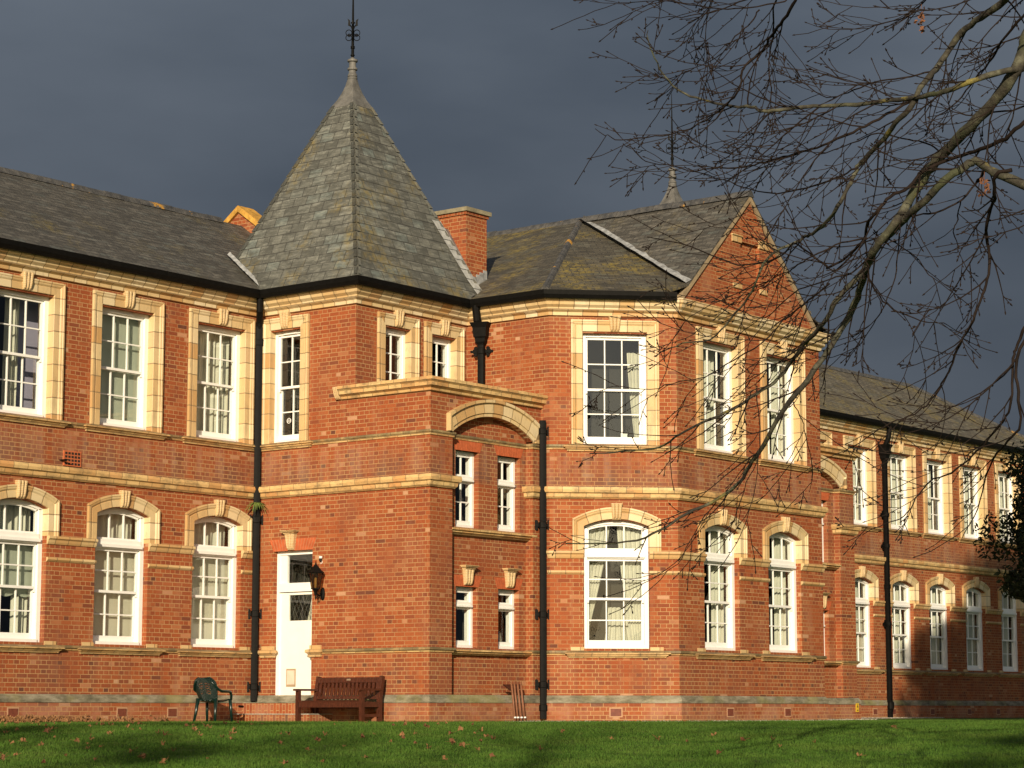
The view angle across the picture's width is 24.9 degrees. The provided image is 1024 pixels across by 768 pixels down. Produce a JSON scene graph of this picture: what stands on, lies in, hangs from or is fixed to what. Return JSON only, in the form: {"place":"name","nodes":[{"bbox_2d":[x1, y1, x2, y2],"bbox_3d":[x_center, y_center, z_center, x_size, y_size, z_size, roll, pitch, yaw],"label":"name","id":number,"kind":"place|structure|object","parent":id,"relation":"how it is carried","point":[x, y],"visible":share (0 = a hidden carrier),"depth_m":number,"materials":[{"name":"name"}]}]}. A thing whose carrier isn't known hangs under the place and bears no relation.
{"place":"outdoors","nodes":[
{"label":"outdoors","id":0,"kind":"place"},
{"bbox_2d":[0,718,1023,767],"bbox_3d":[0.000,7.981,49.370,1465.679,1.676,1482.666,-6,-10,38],"label":"lawn","id":1,"kind":"structure","parent":0,"point":[374,763],"depth_m":27.95,"materials":[{"name":"green plant"}]},
{"bbox_2d":[0,714,178,722],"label":"leaf litter","id":2,"kind":"object","parent":1,"relation":"on","point":[31,718],"visible":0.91,"depth_m":38.35,"materials":[{"name":"brown plant"}]},
{"bbox_2d":[193,677,232,721],"bbox_3d":[-5.266,5.530,40.605,0.581,0.797,0.631,-4,-9,24],"label":"plastic chair","id":3,"kind":"object","parent":1,"relation":"on","point":[213,690],"visible":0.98,"depth_m":40.44,"materials":[{"name":"green plastic"}]},
{"bbox_2d":[293,676,384,721],"bbox_3d":[-3.033,5.522,40.642,1.590,0.815,0.655,-6,-10,38],"label":"park bench","id":4,"kind":"object","parent":1,"relation":"on","point":[361,704],"visible":0.94,"depth_m":40.69,"materials":[{"name":"brown wood"}]},
{"bbox_2d":[0,0,1023,722],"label":"brick building","id":5,"kind":"structure","parent":1,"relation":"on","point":[374,326],"depth_m":42.86,"materials":[{"name":"red brick"}]},
{"bbox_2d":[0,480,64,652],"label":"window","id":6,"kind":"structure","parent":5,"relation":"in","point":[23,524],"depth_m":38.92,"materials":[{"name":"white paint"}]},
{"bbox_2d":[0,271,70,427],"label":"window","id":7,"kind":"structure","parent":5,"relation":"in","point":[32,327],"depth_m":39.47,"materials":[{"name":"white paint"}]},
{"bbox_2d":[78,490,165,655],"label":"window","id":8,"kind":"structure","parent":5,"relation":"in","point":[121,534],"depth_m":40.56,"materials":[{"name":"white paint"}]},
{"bbox_2d":[84,290,169,439],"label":"window","id":9,"kind":"structure","parent":5,"relation":"in","point":[127,360],"depth_m":41.11,"materials":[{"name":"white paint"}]},
{"bbox_2d":[177,499,251,657],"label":"window","id":10,"kind":"structure","parent":5,"relation":"in","point":[217,541],"depth_m":42.36,"materials":[{"name":"white paint"}]},
{"bbox_2d":[182,308,254,451],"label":"window","id":11,"kind":"structure","parent":5,"relation":"in","point":[221,362],"depth_m":42.96,"materials":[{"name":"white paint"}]},
{"bbox_2d":[246,502,268,512],"bbox_3d":[-4.682,2.311,42.824,0.519,0.258,0.596,1,-8,-4],"label":"wall fern","id":12,"kind":"object","parent":5,"relation":"attached to","point":[256,504],"depth_m":42.72,"materials":[{"name":"green plant"}]},
{"bbox_2d":[260,312,312,451],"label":"window","id":13,"kind":"structure","parent":5,"relation":"in","point":[285,355],"depth_m":43.19,"materials":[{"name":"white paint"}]},
{"bbox_2d":[270,530,316,694],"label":"door","id":14,"kind":"structure","parent":5,"relation":"in","point":[294,591],"depth_m":42.41,"materials":[{"name":"white paint"}]},
{"bbox_2d":[307,561,324,600],"bbox_3d":[-3.509,3.532,41.684,0.370,0.704,0.286,3,-9,-22],"label":"wall lantern","id":15,"kind":"object","parent":5,"relation":"attached to","point":[315,572],"depth_m":41.62,"materials":[{"name":"black metal"}]},
{"bbox_2d":[376,310,419,381],"bbox_3d":[-2.182,-0.542,42.903,0.363,1.615,1.150,-6,-10,38],"label":"window","id":16,"kind":"structure","parent":5,"relation":"in","point":[408,343],"depth_m":43.09,"materials":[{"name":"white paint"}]},
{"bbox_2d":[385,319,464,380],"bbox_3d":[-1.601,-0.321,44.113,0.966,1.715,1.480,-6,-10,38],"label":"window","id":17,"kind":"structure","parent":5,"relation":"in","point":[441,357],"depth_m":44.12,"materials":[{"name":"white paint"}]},
{"bbox_2d":[452,565,481,647],"bbox_3d":[-0.851,3.964,41.312,0.397,1.458,0.850,-6,-10,38],"label":"window","id":18,"kind":"structure","parent":5,"relation":"in","point":[465,583],"depth_m":41.41,"materials":[{"name":"white paint"}]},
{"bbox_2d":[453,439,482,527],"bbox_3d":[-0.903,1.798,41.658,0.264,1.575,0.900,-6,-10,38],"label":"window","id":19,"kind":"structure","parent":5,"relation":"in","point":[460,446],"depth_m":41.79,"materials":[{"name":"white paint"}]},
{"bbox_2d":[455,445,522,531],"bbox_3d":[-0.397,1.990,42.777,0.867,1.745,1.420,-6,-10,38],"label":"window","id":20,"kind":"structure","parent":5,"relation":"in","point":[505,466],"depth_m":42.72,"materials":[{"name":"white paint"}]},
{"bbox_2d":[456,568,522,648],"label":"window","id":21,"kind":"structure","parent":5,"relation":"in","point":[506,586],"depth_m":42.32,"materials":[{"name":"white paint"}]},
{"bbox_2d":[563,315,667,451],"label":"window","id":22,"kind":"structure","parent":5,"relation":"in","point":[606,356],"depth_m":43.51,"materials":[{"name":"white paint"}]},
{"bbox_2d":[564,503,670,657],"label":"window","id":23,"kind":"structure","parent":5,"relation":"in","point":[615,630],"depth_m":43.04,"materials":[{"name":"white paint"}]},
{"bbox_2d":[632,326,751,462],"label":"window","id":24,"kind":"structure","parent":5,"relation":"in","point":[708,357],"depth_m":45.02,"materials":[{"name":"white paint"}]},
{"bbox_2d":[695,509,755,659],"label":"window","id":25,"kind":"structure","parent":5,"relation":"in","point":[719,587],"depth_m":44.52,"materials":[{"name":"white paint"}]},
{"bbox_2d":[759,341,811,471],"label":"window","id":26,"kind":"structure","parent":5,"relation":"in","point":[790,430],"depth_m":46.80,"materials":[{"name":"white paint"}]},
{"bbox_2d":[761,517,816,661],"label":"window","id":27,"kind":"structure","parent":5,"relation":"in","point":[783,551],"depth_m":46.29,"materials":[{"name":"white paint"}]},
{"bbox_2d":[821,492,829,561],"bbox_3d":[6.699,3.148,51.259,0.264,1.575,0.900,-6,-10,38],"label":"window","id":28,"kind":"structure","parent":5,"relation":"in","point":[824,495],"depth_m":51.44,"materials":[{"name":"white paint"}]},
{"bbox_2d":[823,592,830,655],"bbox_3d":[6.751,5.314,50.913,0.397,1.458,0.842,-6,-10,38],"label":"window","id":29,"kind":"structure","parent":5,"relation":"in","point":[826,604],"depth_m":51.06,"materials":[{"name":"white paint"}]},
{"bbox_2d":[843,434,881,531],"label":"window","id":30,"kind":"structure","parent":5,"relation":"in","point":[867,474],"depth_m":62.55,"materials":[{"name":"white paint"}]},
{"bbox_2d":[855,566,884,673],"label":"window","id":31,"kind":"structure","parent":5,"relation":"in","point":[865,592],"depth_m":62.00,"materials":[{"name":"white paint"}]},
{"bbox_2d":[887,442,921,536],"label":"window","id":32,"kind":"structure","parent":5,"relation":"in","point":[908,463],"depth_m":64.27,"materials":[{"name":"white paint"}]},
{"bbox_2d":[890,570,924,674],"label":"window","id":33,"kind":"structure","parent":5,"relation":"in","point":[902,595],"depth_m":63.72,"materials":[{"name":"white paint"}]},
{"bbox_2d":[922,449,957,540],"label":"window","id":34,"kind":"structure","parent":5,"relation":"in","point":[938,499],"depth_m":65.92,"materials":[{"name":"white paint"}]},
{"bbox_2d":[925,574,960,675],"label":"window","id":35,"kind":"structure","parent":5,"relation":"in","point":[936,596],"depth_m":65.36,"materials":[{"name":"white paint"}]},
{"bbox_2d":[958,456,989,544],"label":"window","id":36,"kind":"structure","parent":5,"relation":"in","point":[983,507],"depth_m":67.61,"materials":[{"name":"white paint"}]},
{"bbox_2d":[962,577,995,676],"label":"window","id":37,"kind":"structure","parent":5,"relation":"in","point":[975,601],"depth_m":67.04,"materials":[{"name":"white paint"}]},
{"bbox_2d":[994,462,1020,547],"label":"window","id":38,"kind":"structure","parent":5,"relation":"in","point":[1004,487],"depth_m":69.27,"materials":[{"name":"white paint"}]},
{"bbox_2d":[997,585,1023,677],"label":"window","id":39,"kind":"structure","parent":5,"relation":"in","point":[1009,606],"depth_m":68.81,"materials":[{"name":"white paint"}]},
{"bbox_2d":[540,0,1023,615],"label":"bare tree","id":40,"kind":"object","parent":1,"relation":"on","point":[906,212],"visible":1,"depth_m":19.14,"materials":[{"name":"brown plant"}]},
{"bbox_2d":[973,440,1023,602],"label":"evergreen tree","id":41,"kind":"object","parent":1,"relation":"on","point":[1014,581],"visible":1,"depth_m":50.77,"materials":[{"name":"green plant"}]},
{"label":"gravel margin","id":42,"kind":"structure","parent":1,"relation":"on","visible":0},
{"bbox_2d":[502,681,525,720],"bbox_3d":[0.049,5.702,41.619,0.165,0.738,0.520,-6,-10,38],"label":"wooden chair","id":43,"kind":"object","parent":42,"relation":"on","point":[511,687],"visible":0.92,"depth_m":41.66,"materials":[{"name":"brown wood"}]},
{"bbox_2d":[505,717,943,721],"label":"gravel","id":44,"kind":"structure","parent":42,"relation":"on","point":[876,718],"depth_m":49.94,"materials":[{"name":"beige gravel"}]},
{"bbox_2d":[0,0,1023,434],"label":"sky","id":45,"kind":"structure","parent":0,"point":[208,107],"materials":[{"name":"grey"}]}
]}

